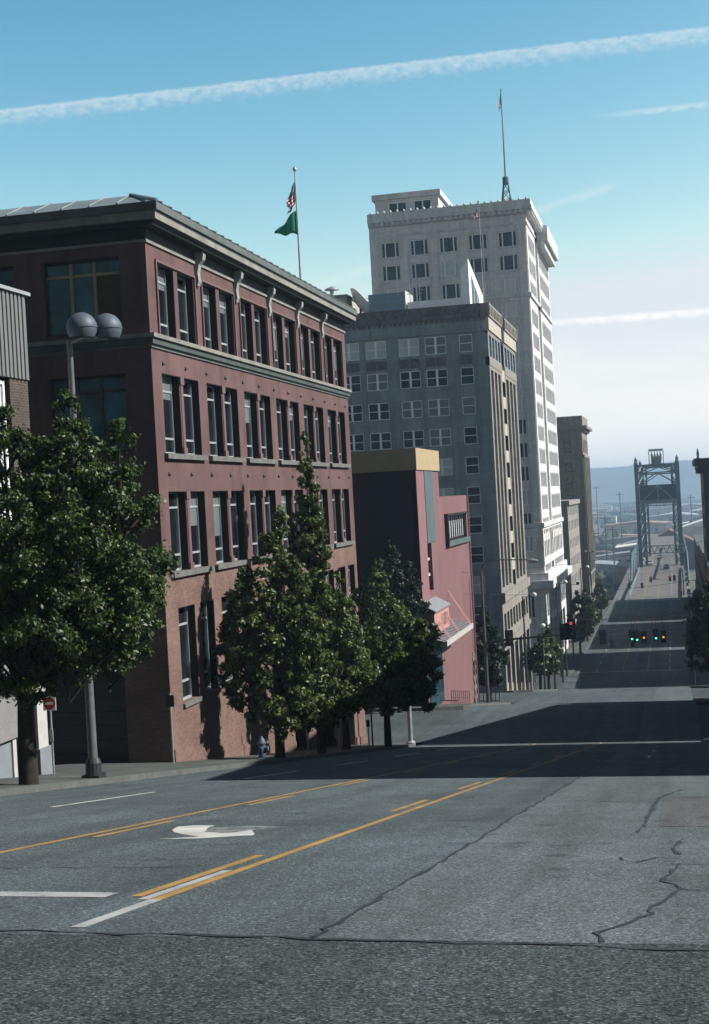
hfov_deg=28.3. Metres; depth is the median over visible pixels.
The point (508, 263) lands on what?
window
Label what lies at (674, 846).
pavement crack
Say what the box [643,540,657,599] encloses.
yellow line
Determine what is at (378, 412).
window
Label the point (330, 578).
window
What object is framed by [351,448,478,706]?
stucco building
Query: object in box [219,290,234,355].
window
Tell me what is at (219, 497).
window
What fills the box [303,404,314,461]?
window
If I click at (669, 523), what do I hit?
warehouse
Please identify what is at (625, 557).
warehouse
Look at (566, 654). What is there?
span wire
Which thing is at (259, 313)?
window
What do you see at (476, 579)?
window
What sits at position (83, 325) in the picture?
street lamp
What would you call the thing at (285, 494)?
window
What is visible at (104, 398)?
window
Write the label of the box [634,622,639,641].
traffic signal
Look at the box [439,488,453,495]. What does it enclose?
window
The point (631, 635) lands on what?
traffic signal
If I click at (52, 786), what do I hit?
kerb
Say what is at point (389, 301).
ventilation unit
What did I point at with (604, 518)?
dock mast
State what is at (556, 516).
window
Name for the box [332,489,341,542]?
window
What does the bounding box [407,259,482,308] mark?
roof gable
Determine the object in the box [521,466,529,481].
window
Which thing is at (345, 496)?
window
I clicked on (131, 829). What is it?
yellow line
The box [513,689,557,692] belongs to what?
kerb
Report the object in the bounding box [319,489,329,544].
window
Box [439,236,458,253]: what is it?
window
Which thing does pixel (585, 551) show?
street lamp
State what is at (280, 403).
window
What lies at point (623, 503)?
warehouse
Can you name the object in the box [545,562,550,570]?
window
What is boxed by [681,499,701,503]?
warehouse
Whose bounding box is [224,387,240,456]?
window
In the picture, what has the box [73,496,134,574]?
window
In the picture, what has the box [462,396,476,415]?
window
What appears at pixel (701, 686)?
kerb
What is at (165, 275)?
window
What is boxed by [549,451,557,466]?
window
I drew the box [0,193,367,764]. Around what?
brick building
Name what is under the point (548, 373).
window
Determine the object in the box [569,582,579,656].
street lamp
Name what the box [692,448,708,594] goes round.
corniced building
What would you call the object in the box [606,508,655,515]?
warehouse
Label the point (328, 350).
window
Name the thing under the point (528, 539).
window
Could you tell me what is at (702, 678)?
cross street
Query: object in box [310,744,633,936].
pavement crack
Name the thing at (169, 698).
sign pole
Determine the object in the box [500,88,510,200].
rooftop mast
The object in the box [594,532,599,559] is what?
dock mast
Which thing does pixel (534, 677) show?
parked car
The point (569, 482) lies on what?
window
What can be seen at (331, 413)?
window
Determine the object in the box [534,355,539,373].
window
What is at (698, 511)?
warehouse
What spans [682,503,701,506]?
warehouse
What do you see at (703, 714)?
cross street
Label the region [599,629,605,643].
traffic signal
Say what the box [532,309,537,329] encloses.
window
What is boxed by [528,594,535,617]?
window
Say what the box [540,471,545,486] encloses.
window
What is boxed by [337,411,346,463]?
window
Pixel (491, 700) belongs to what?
tree guard
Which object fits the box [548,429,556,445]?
window
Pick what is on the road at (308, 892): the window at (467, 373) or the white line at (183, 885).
the white line at (183, 885)
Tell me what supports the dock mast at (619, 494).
on the ground
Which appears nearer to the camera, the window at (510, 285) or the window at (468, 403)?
the window at (468, 403)
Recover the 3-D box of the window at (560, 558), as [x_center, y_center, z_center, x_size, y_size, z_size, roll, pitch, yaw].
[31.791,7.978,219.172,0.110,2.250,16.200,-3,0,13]
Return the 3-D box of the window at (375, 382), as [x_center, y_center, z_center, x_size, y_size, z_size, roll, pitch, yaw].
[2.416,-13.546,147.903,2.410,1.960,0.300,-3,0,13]
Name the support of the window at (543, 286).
in the office tower at (427, 242)
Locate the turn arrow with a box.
[166,825,254,838]
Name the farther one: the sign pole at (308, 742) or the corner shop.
the sign pole at (308, 742)
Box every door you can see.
[46,671,128,764]
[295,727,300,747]
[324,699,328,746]
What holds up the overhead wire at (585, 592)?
attached to the stucco building at (411, 512)
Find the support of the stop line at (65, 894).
on the road at (308, 892)
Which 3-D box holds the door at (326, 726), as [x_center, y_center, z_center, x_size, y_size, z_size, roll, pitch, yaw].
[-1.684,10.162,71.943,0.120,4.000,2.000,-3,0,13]
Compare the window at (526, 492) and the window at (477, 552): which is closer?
the window at (477, 552)
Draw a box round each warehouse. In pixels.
[592,501,622,503]
[592,504,611,510]
[592,508,607,511]
[593,516,616,523]
[595,534,637,539]
[595,560,618,584]
[596,550,615,554]
[596,551,630,561]
[604,521,666,533]
[604,536,637,544]
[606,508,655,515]
[610,501,635,506]
[615,543,636,551]
[616,539,637,545]
[616,562,630,582]
[617,514,646,521]
[646,507,701,514]
[646,513,697,522]
[656,521,671,528]
[657,527,694,569]
[671,498,694,503]
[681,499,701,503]
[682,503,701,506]
[682,519,702,537]
[688,515,702,520]
[690,508,701,514]
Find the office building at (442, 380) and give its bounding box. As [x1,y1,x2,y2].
[344,302,532,692]
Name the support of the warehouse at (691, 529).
on the ground
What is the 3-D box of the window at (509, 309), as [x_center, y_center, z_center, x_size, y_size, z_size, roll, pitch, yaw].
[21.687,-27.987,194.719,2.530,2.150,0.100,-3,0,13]
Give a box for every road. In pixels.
[0,600,666,937]
[0,934,708,1023]
[313,600,708,944]
[613,534,687,601]
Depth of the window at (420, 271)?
197.38 m
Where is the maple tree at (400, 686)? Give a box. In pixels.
[349,558,444,746]
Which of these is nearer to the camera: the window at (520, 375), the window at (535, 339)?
the window at (520, 375)
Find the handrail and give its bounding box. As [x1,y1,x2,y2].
[451,690,469,703]
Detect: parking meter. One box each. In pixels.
[336,720,339,750]
[366,720,369,747]
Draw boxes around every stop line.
[0,891,118,896]
[433,743,640,746]
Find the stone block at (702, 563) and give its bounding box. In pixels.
[698,541,706,594]
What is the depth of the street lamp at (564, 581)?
188.86 m
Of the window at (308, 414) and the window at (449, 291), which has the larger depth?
the window at (449, 291)
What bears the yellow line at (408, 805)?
on the road at (308, 892)
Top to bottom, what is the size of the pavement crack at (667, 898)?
0.481 m
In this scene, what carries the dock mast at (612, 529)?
on the ground
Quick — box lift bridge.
[629,448,690,596]
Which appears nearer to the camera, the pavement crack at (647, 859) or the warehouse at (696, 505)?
the pavement crack at (647, 859)
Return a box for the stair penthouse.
[324,286,359,312]
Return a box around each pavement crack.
[0,929,708,949]
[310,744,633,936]
[592,887,681,941]
[619,857,675,861]
[636,790,681,831]
[660,863,696,889]
[672,839,681,853]
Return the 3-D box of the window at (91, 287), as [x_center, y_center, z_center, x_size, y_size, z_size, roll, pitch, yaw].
[-9.696,-7.699,50.657,3.000,2.690,0.110,-3,0,13]
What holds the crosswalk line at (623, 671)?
on the road at (308, 892)
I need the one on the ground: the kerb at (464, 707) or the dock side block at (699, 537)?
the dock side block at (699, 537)
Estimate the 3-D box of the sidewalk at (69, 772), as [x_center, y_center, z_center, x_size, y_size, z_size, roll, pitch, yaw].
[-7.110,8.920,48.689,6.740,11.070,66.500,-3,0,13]
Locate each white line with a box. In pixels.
[52,792,152,806]
[71,899,161,926]
[139,870,231,898]
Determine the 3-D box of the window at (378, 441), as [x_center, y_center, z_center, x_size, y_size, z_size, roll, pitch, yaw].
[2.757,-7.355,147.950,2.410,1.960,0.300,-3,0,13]
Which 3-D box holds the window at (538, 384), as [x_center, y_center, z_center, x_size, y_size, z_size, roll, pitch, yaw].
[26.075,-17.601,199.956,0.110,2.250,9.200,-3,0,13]
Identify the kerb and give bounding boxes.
[0,743,415,795]
[433,702,510,710]
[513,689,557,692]
[552,600,613,674]
[682,597,698,670]
[690,685,708,687]
[693,697,708,704]
[701,738,708,753]
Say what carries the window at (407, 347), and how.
in the office building at (442, 380)
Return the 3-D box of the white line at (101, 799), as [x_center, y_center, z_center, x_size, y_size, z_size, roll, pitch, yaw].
[-5.039,5.852,28.731,0.110,0.832,5.200,-3,0,13]
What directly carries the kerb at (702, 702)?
on the sidewalk
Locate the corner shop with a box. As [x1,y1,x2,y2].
[0,284,52,778]
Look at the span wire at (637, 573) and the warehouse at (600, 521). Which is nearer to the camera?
the span wire at (637, 573)
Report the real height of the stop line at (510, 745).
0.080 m
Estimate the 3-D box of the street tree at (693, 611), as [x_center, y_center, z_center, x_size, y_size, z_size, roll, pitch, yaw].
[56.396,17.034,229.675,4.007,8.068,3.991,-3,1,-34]
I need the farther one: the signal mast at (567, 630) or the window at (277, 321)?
the signal mast at (567, 630)
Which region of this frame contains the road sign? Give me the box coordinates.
[43,697,55,774]
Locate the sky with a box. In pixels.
[0,0,708,467]
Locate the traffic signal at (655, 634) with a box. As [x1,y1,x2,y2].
[653,624,658,640]
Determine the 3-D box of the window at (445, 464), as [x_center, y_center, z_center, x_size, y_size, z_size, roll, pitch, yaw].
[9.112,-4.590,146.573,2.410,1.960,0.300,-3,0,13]
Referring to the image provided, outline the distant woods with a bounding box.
[594,503,701,587]
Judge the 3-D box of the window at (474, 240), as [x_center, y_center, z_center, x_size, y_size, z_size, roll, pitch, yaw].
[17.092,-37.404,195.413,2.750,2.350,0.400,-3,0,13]
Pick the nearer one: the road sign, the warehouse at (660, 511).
the road sign
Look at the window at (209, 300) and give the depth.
57.33 m
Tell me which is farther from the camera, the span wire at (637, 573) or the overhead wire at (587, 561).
the span wire at (637, 573)
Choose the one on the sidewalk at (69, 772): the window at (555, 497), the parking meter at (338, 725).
the parking meter at (338, 725)
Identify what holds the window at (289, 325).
in the brick building at (214, 374)
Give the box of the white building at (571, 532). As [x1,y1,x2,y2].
[561,499,582,623]
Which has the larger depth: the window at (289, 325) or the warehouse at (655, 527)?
the warehouse at (655, 527)
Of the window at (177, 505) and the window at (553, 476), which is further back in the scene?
the window at (553, 476)
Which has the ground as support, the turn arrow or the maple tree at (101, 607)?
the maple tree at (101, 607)
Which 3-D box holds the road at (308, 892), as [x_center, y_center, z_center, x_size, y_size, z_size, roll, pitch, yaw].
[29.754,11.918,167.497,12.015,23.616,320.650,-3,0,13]
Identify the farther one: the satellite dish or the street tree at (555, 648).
the street tree at (555, 648)
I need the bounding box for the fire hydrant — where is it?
[257,736,268,758]
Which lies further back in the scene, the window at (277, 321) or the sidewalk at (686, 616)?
the sidewalk at (686, 616)
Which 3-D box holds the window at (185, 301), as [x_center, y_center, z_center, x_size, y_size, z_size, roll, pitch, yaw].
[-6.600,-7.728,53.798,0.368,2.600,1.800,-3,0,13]
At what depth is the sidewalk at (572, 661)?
221.99 m
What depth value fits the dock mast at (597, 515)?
1085.35 m
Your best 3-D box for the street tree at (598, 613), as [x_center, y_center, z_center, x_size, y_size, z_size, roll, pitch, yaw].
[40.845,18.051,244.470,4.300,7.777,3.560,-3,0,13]
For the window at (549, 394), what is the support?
in the office tower at (427, 242)
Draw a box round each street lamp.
[66,312,122,777]
[522,592,536,689]
[540,623,545,688]
[556,580,566,676]
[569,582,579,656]
[580,565,588,640]
[584,550,594,631]
[684,578,696,596]
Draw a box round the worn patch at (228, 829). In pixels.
[206,826,282,832]
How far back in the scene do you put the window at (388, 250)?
198.29 m
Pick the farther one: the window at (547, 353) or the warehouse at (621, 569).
the warehouse at (621, 569)
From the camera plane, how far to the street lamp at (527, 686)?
146.90 m
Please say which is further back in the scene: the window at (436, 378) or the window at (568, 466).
the window at (568, 466)
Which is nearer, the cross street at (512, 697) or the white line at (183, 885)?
the white line at (183, 885)
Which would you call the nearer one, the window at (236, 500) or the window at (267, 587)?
the window at (236, 500)
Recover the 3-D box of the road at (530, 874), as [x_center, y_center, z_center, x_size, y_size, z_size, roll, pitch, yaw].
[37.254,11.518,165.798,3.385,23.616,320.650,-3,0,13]
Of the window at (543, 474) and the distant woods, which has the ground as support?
the distant woods
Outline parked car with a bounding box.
[532,672,536,684]
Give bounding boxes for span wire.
[551,612,695,688]
[559,611,692,681]
[564,628,691,675]
[611,569,684,598]
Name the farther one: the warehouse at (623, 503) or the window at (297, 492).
the warehouse at (623, 503)
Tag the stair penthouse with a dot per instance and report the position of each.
(347, 299)
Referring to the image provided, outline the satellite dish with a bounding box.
[350,288,369,312]
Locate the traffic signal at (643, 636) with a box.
[641,625,646,642]
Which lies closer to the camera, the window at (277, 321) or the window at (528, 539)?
the window at (277, 321)
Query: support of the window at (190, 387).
in the brick building at (214, 374)
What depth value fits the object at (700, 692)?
132.16 m
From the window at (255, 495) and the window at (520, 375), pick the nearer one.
the window at (255, 495)
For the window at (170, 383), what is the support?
in the brick building at (214, 374)
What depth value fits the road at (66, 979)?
8.08 m
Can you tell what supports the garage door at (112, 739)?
in the brick building at (214, 374)
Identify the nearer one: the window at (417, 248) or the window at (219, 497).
the window at (219, 497)
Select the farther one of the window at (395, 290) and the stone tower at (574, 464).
the stone tower at (574, 464)
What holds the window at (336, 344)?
in the brick building at (214, 374)
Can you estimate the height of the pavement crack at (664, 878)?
0.371 m
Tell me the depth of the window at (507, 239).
194.65 m
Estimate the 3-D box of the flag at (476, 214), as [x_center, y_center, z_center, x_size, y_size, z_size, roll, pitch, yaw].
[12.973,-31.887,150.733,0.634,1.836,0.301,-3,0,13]
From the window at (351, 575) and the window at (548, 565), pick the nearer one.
the window at (351, 575)
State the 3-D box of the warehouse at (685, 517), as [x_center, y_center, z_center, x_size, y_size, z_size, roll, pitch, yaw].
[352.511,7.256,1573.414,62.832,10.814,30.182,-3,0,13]
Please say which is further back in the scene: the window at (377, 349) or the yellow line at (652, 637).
the yellow line at (652, 637)
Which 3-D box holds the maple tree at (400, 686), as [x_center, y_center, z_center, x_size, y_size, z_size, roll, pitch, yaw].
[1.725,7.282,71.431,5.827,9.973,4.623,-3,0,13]
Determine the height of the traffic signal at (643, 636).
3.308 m
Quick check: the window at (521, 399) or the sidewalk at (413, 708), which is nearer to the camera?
the sidewalk at (413, 708)
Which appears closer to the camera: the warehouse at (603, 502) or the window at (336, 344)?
the window at (336, 344)
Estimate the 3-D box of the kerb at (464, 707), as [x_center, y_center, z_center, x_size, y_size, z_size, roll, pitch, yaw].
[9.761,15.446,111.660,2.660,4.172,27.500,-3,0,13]
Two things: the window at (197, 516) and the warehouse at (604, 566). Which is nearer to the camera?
the window at (197, 516)
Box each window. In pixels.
[0,267,13,287]
[0,380,11,519]
[44,257,122,336]
[50,374,129,455]
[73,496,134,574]
[157,264,175,337]
[162,373,182,453]
[168,491,188,570]
[177,272,195,343]
[178,604,198,699]
[183,378,201,454]
[189,491,207,566]
[200,599,217,690]
[202,283,217,350]
[206,383,223,455]
[212,491,229,563]
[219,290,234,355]
[221,596,238,680]
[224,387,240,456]
[230,490,245,559]
[240,299,253,360]
[240,592,248,670]
[244,391,258,458]
[249,490,264,555]
[254,305,267,364]
[257,586,270,645]
[259,395,272,458]
[265,490,276,553]
[272,313,283,369]
[276,398,288,459]
[281,490,293,549]
[284,318,295,372]
[289,401,300,460]
[294,490,303,544]
[300,325,310,377]
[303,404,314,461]
[308,489,318,535]
[310,329,320,380]
[315,407,325,462]
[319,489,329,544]
[324,335,333,384]
[327,409,337,462]
[327,569,333,589]
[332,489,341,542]
[333,339,342,386]
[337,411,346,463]
[338,566,346,596]
[342,489,350,540]
[345,343,359,360]
[346,375,361,393]
[348,404,363,423]
[348,564,354,593]
[350,434,364,451]
[365,341,386,359]
[366,373,388,392]
[368,403,390,422]
[370,432,391,450]
[381,242,399,259]
[382,265,401,282]
[384,288,401,293]
[398,338,418,356]
[400,371,421,390]
[401,400,423,419]
[403,430,424,448]
[410,239,428,256]
[411,262,429,279]
[412,285,430,301]
[424,336,445,354]
[426,369,448,388]
[428,398,450,418]
[429,428,451,447]
[438,458,453,477]
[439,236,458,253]
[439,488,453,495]
[440,260,459,277]
[442,283,459,298]
[449,514,463,539]
[459,334,472,351]
[460,367,474,385]
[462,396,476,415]
[463,426,478,445]
[465,456,479,475]
[467,486,481,505]
[468,233,487,251]
[468,516,482,535]
[469,257,488,274]
[471,546,484,564]
[472,576,486,594]
[473,606,486,624]
[477,280,489,295]
[498,230,517,248]
[499,254,518,271]
[500,278,518,293]
[502,301,520,317]
[512,325,521,339]
[515,348,522,363]
[516,372,523,387]
[517,395,525,410]
[519,419,526,434]
[520,442,527,457]
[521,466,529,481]
[522,489,530,504]
[524,513,531,523]
[525,536,532,551]
[528,235,533,256]
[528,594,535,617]
[529,258,534,279]
[530,281,535,297]
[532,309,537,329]
[533,332,538,351]
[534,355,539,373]
[535,378,541,396]
[537,402,542,419]
[538,253,547,279]
[538,425,543,441]
[539,274,548,299]
[539,448,544,464]
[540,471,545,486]
[541,297,549,316]
[542,322,550,343]
[542,494,547,510]
[543,343,551,364]
[544,365,552,384]
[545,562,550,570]
[546,387,554,405]
[547,408,555,425]
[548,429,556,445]
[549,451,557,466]
[550,472,558,486]
[551,493,559,508]
[552,514,560,528]
[555,554,562,564]
[563,439,570,452]
[565,462,571,471]
[565,479,572,488]
[566,495,573,499]
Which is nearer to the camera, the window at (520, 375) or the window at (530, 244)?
the window at (520, 375)
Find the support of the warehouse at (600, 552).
on the ground
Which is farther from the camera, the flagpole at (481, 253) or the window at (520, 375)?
the window at (520, 375)
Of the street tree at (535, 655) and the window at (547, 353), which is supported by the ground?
the street tree at (535, 655)
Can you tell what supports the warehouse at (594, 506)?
on the ground
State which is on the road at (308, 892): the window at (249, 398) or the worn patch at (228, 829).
the worn patch at (228, 829)
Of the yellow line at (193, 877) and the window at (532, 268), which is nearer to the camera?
the yellow line at (193, 877)
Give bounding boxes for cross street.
[365,710,466,742]
[477,692,535,702]
[533,675,570,689]
[688,671,708,685]
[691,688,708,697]
[696,705,708,737]
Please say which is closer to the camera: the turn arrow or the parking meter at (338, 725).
the turn arrow
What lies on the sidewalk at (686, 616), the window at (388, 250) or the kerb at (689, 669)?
the kerb at (689, 669)
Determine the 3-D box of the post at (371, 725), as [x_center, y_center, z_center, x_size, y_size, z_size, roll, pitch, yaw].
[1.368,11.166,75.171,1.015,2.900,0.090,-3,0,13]
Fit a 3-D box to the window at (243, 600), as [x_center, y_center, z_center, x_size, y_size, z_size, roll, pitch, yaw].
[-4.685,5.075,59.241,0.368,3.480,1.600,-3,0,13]
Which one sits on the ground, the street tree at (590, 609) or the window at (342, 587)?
the street tree at (590, 609)
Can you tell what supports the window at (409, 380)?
in the office building at (442, 380)
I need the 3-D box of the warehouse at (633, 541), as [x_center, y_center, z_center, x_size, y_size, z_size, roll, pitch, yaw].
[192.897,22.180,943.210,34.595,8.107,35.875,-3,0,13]
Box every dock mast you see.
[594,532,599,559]
[596,492,598,537]
[600,515,607,560]
[607,526,617,563]
[617,492,623,544]
[686,495,692,521]
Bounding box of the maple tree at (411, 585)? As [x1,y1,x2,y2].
[359,538,444,712]
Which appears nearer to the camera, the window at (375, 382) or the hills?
the window at (375, 382)
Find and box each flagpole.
[293,167,301,279]
[477,200,483,301]
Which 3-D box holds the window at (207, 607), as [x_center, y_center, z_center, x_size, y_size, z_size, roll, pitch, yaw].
[-5.784,5.173,54.364,0.368,3.480,1.600,-3,0,13]
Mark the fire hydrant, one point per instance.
(261, 743)
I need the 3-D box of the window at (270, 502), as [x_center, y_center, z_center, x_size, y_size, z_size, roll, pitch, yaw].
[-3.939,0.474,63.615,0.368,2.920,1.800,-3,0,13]
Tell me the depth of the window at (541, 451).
201.02 m
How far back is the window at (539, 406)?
199.92 m
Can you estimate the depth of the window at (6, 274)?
51.31 m
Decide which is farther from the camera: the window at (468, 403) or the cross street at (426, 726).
the window at (468, 403)
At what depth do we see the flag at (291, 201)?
74.17 m
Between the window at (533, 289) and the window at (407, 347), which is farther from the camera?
the window at (533, 289)
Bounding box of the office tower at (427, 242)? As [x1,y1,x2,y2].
[367,189,571,672]
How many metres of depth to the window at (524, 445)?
194.70 m
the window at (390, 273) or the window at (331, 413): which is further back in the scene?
the window at (390, 273)
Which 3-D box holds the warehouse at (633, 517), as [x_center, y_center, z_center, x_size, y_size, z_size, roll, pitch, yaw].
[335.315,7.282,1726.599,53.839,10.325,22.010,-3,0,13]
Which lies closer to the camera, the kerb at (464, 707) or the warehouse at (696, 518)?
the kerb at (464, 707)
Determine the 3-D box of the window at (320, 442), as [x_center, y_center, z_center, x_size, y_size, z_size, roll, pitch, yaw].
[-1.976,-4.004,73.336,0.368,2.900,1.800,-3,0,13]
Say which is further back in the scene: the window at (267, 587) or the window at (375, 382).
the window at (375, 382)
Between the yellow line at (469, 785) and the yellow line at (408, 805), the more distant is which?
the yellow line at (469, 785)
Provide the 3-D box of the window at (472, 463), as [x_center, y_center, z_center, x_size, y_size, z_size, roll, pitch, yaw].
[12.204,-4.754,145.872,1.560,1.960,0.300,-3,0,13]
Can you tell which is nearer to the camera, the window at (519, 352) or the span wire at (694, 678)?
the span wire at (694, 678)
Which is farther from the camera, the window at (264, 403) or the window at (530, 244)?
the window at (530, 244)
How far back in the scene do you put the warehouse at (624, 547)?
819.35 m
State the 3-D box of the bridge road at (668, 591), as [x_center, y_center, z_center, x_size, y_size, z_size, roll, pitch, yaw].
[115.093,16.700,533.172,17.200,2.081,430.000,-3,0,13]
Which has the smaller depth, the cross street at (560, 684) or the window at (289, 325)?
the window at (289, 325)
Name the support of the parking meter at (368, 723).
on the sidewalk at (69, 772)
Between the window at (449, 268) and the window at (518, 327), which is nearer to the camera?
the window at (518, 327)
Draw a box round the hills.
[590,460,700,501]
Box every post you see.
[370,706,373,745]
[406,672,414,743]
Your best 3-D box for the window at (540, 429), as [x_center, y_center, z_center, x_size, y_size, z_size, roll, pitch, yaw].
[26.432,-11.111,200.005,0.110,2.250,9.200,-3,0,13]
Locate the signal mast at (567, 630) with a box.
[480,559,575,702]
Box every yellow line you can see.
[0,743,535,852]
[93,821,171,836]
[132,855,262,895]
[152,742,601,898]
[247,795,295,804]
[391,800,426,810]
[458,782,480,788]
[622,601,642,670]
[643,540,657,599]
[647,601,657,669]
[657,541,664,600]
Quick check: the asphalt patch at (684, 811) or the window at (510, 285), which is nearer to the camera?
the asphalt patch at (684, 811)
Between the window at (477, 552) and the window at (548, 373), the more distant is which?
the window at (548, 373)
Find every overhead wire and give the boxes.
[462,540,705,572]
[477,577,707,594]
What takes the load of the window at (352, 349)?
in the office building at (442, 380)
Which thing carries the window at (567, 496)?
in the stone tower at (574, 464)
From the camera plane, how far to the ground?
581.47 m
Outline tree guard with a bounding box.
[478,683,502,701]
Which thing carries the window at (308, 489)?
in the brick building at (214, 374)
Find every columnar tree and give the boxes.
[213,505,333,757]
[285,431,364,752]
[327,589,385,749]
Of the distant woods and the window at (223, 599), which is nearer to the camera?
the window at (223, 599)
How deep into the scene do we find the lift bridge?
448.64 m
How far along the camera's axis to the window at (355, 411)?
148.59 m
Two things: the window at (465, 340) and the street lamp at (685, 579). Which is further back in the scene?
the street lamp at (685, 579)
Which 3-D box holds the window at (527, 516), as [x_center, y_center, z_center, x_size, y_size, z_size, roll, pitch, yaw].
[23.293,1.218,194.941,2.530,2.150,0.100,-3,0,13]
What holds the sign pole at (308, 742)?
on the sidewalk at (69, 772)
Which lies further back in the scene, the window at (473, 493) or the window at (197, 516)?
the window at (473, 493)
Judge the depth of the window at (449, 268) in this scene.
196.46 m
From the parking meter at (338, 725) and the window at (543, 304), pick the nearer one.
the parking meter at (338, 725)
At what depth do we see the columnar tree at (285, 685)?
53.38 m
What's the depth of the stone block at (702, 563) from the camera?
243.49 m
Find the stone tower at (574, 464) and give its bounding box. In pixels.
[556,415,595,600]
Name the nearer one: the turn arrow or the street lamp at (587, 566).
the turn arrow
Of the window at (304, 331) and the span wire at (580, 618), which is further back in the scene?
the span wire at (580, 618)
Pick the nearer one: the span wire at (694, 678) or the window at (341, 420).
the window at (341, 420)
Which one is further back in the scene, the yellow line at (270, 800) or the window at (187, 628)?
the window at (187, 628)
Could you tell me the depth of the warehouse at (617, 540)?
967.35 m
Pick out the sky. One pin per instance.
(206, 109)
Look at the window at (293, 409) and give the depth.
69.29 m
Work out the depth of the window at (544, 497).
200.05 m
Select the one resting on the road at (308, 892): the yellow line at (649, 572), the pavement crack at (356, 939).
the pavement crack at (356, 939)
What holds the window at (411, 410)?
in the office building at (442, 380)
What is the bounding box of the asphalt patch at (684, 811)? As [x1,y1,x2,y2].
[658,798,708,825]
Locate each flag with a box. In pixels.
[275,211,296,235]
[286,183,294,214]
[473,207,478,221]
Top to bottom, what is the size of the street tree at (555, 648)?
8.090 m
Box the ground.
[24,503,705,944]
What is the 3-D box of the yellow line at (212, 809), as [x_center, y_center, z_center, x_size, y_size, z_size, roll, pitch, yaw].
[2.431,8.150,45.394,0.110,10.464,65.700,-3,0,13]
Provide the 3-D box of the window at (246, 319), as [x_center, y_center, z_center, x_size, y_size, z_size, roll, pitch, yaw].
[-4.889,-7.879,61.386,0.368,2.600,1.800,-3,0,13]
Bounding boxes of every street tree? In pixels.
[473,611,511,701]
[520,642,564,689]
[531,625,564,688]
[566,590,593,653]
[574,588,603,640]
[579,594,601,636]
[590,583,611,618]
[681,581,708,673]
[683,589,700,611]
[686,592,701,622]
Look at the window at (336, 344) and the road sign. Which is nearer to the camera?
the road sign
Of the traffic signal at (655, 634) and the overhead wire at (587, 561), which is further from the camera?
the traffic signal at (655, 634)
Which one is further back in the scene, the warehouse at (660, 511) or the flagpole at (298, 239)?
the warehouse at (660, 511)
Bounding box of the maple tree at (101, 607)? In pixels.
[0,388,183,784]
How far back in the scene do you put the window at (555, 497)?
219.01 m
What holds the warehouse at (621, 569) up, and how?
on the ground
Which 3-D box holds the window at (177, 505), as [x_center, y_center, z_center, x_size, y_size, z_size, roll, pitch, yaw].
[-6.626,0.713,51.696,0.368,2.920,1.800,-3,0,13]
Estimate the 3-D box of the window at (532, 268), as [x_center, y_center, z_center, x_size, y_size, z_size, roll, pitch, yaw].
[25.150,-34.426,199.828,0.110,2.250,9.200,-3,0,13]
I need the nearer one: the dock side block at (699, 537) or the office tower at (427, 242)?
the office tower at (427, 242)
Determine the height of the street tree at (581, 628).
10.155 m
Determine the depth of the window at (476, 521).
146.00 m
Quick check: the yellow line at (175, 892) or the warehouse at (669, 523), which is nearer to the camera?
the yellow line at (175, 892)
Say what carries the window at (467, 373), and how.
in the office building at (442, 380)
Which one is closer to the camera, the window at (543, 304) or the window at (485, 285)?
the window at (485, 285)
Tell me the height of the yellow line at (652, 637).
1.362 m
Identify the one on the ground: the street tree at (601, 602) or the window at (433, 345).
the street tree at (601, 602)
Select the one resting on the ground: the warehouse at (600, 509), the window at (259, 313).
the warehouse at (600, 509)
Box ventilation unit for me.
[368,290,412,311]
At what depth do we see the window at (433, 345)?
146.53 m
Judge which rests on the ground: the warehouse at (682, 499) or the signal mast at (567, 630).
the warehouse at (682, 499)
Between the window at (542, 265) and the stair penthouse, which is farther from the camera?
the window at (542, 265)
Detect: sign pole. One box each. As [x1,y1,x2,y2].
[165,693,174,763]
[305,701,309,754]
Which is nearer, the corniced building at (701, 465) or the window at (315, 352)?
the window at (315, 352)
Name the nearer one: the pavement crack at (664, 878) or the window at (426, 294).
the pavement crack at (664, 878)
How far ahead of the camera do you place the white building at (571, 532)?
247.26 m
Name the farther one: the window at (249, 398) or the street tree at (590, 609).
the street tree at (590, 609)
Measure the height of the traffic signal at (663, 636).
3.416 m
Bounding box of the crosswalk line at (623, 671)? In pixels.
[578,670,666,672]
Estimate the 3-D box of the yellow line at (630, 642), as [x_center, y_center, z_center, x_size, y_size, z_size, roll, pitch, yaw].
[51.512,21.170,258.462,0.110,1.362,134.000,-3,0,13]
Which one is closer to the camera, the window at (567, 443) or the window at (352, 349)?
the window at (352, 349)
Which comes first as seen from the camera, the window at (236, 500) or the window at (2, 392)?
the window at (2, 392)
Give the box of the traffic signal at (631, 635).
[629,623,634,641]
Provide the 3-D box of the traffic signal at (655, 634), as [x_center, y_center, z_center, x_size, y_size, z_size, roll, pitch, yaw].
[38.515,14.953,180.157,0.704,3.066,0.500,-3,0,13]
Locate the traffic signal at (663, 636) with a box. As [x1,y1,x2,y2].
[660,617,666,642]
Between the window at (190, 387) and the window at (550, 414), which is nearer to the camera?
the window at (190, 387)
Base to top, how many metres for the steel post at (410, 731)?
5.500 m
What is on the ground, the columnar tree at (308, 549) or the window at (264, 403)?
the columnar tree at (308, 549)
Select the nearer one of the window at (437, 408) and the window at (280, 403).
the window at (280, 403)
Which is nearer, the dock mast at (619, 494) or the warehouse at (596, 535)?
the dock mast at (619, 494)
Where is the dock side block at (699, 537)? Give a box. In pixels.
[693,534,703,590]
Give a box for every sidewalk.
[0,742,405,788]
[366,702,507,711]
[534,600,612,675]
[682,597,704,668]
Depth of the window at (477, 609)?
146.14 m
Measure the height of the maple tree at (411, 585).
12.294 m
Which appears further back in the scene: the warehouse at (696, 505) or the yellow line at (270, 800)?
the warehouse at (696, 505)
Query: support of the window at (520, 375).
in the office tower at (427, 242)
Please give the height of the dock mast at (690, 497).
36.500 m

